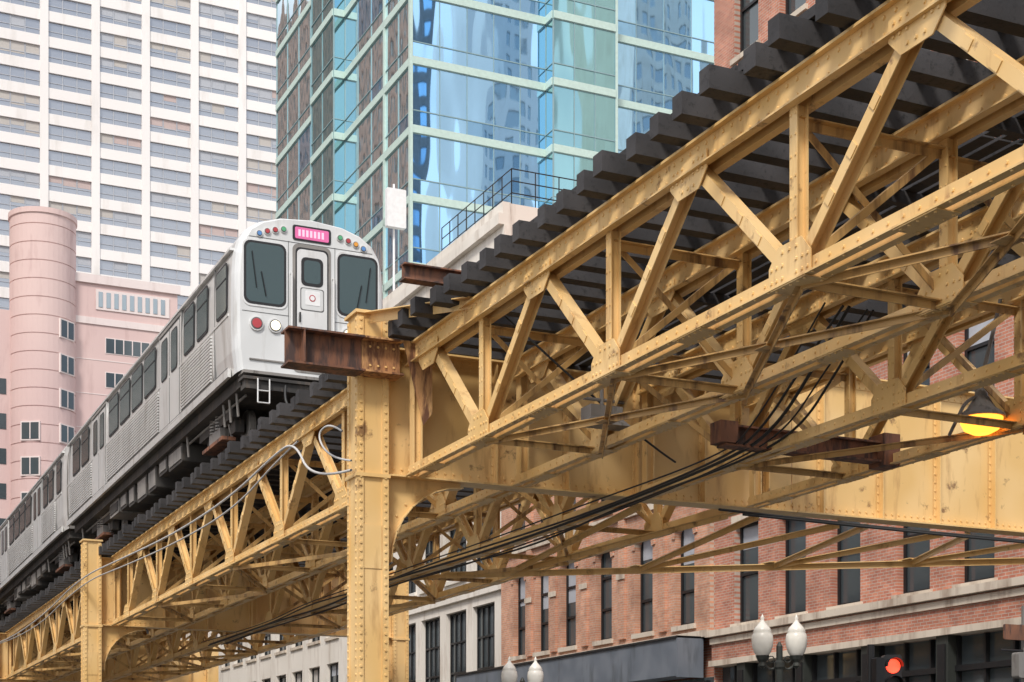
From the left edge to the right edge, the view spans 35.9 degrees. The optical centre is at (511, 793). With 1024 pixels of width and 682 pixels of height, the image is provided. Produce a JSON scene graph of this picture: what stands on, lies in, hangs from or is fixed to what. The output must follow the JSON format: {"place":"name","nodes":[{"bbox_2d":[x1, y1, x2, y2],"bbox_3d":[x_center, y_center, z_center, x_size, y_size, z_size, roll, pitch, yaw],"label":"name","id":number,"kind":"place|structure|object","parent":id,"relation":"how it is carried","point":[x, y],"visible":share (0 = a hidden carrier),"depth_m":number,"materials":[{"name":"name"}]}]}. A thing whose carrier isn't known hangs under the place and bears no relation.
{"place":"outdoors","nodes":[
{"label":"outdoors","id":0,"kind":"place"},
{"bbox_2d":[0,0,275,310],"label":"white office tower","id":1,"kind":"structure","parent":0,"point":[138,139],"depth_m":248.52,"materials":[{"name":"concrete"}]},
{"bbox_2d":[275,0,713,298],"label":"glass tower","id":2,"kind":"structure","parent":0,"point":[442,113],"depth_m":85.88,"materials":[{"name":"blue glass"}]},
{"bbox_2d":[867,644,903,681],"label":"traffic signal","id":3,"kind":"object","parent":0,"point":[885,668],"visible":1,"depth_m":30.74,"materials":[{"name":"black metal"}]},
{"bbox_3d":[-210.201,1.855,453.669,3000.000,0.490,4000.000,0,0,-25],"label":"ground","id":4,"kind":"structure","parent":0,"visible":0},
{"bbox_2d":[0,206,180,525],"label":"pink stone building","id":5,"kind":"structure","parent":4,"relation":"on","point":[74,344],"depth_m":182.68,"materials":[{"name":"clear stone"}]},
{"bbox_2d":[181,631,346,681],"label":"stone shop building","id":6,"kind":"structure","parent":4,"relation":"on","point":[320,659],"depth_m":91.49,"materials":[{"name":"beige stone"}]},
{"bbox_2d":[511,204,537,234],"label":"block","id":7,"kind":"structure","parent":4,"relation":"on","point":[523,213],"depth_m":65.32,"materials":[{"name":"beige concrete"}]},
{"bbox_2d":[385,184,405,290],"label":"panel antenna","id":8,"kind":"object","parent":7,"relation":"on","point":[395,208],"visible":0.9,"depth_m":77.95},
{"bbox_2d":[441,168,576,250],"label":"roof railing","id":9,"kind":"object","parent":7,"relation":"on","point":[502,199],"visible":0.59,"depth_m":66.94,"materials":[{"name":"black metal"}]},
{"bbox_2d":[705,0,1023,681],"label":"red brick building","id":10,"kind":"structure","parent":4,"relation":"on","point":[938,624],"depth_m":43.34,"materials":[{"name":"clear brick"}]},
{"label":"cross street","id":11,"kind":"structure","parent":0,"visible":0},
{"bbox_2d":[999,605,1023,681],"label":"signal pole","id":12,"kind":"object","parent":11,"relation":"on","point":[1013,632],"visible":1,"depth_m":30.82,"materials":[{"name":"metal"}]},
{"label":"sidewalk","id":13,"kind":"structure","parent":0,"visible":0},
{"bbox_2d":[383,201,510,681],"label":"street facade","id":14,"kind":"structure","parent":13,"relation":"on","point":[449,638],"depth_m":69.65,"materials":[{"name":"beige stone"}]},
{"bbox_2d":[501,656,543,681],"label":"street lamp","id":15,"kind":"object","parent":13,"relation":"on","point":[534,674],"visible":1,"depth_m":44.28,"materials":[{"name":"white glass"}]},
{"bbox_2d":[499,496,713,681],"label":"street facade","id":16,"kind":"structure","parent":13,"relation":"on","point":[543,617],"depth_m":56.97,"materials":[{"name":"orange brick"}]},
{"bbox_2d":[454,635,703,681],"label":"sign fascia","id":17,"kind":"structure","parent":16,"relation":"attached to","point":[676,657],"depth_m":53.40,"materials":[{"name":"black metal"}]},
{"bbox_2d":[661,637,713,681],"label":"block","id":18,"kind":"structure","parent":13,"relation":"on","point":[707,657],"depth_m":51.11,"materials":[{"name":"brick"}]},
{"bbox_2d":[751,614,806,681],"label":"street lamp","id":19,"kind":"object","parent":13,"relation":"on","point":[795,640],"visible":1,"depth_m":33.85,"materials":[{"name":"white glass"}]},
{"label":"road","id":20,"kind":"structure","parent":0,"visible":0},
{"bbox_2d":[0,0,1023,681],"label":"elevated railway","id":21,"kind":"object","parent":20,"relation":"on","point":[730,286],"visible":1,"depth_m":23.86,"materials":[{"name":"metal"}]},
{"bbox_2d":[0,219,382,620],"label":"train","id":22,"kind":"object","parent":21,"relation":"on","point":[206,378],"visible":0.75,"depth_m":36.19,"materials":[{"name":"metal"}]},
{"bbox_2d":[581,389,629,430],"bbox_3d":[1.345,-5.650,23.073,0.760,0.600,0.420,0,0,-25],"label":"flood light","id":23,"kind":"object","parent":21,"relation":"attached to","point":[591,410],"visible":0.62,"depth_m":23.00,"materials":[{"name":"grey metal"}]},
{"bbox_2d":[948,299,1005,435],"bbox_3d":[6.584,-6.019,22.243,0.722,1.979,0.705,0,0,37],"label":"sodium street light","id":24,"kind":"object","parent":21,"relation":"attached to","point":[981,404],"visible":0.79,"depth_m":22.11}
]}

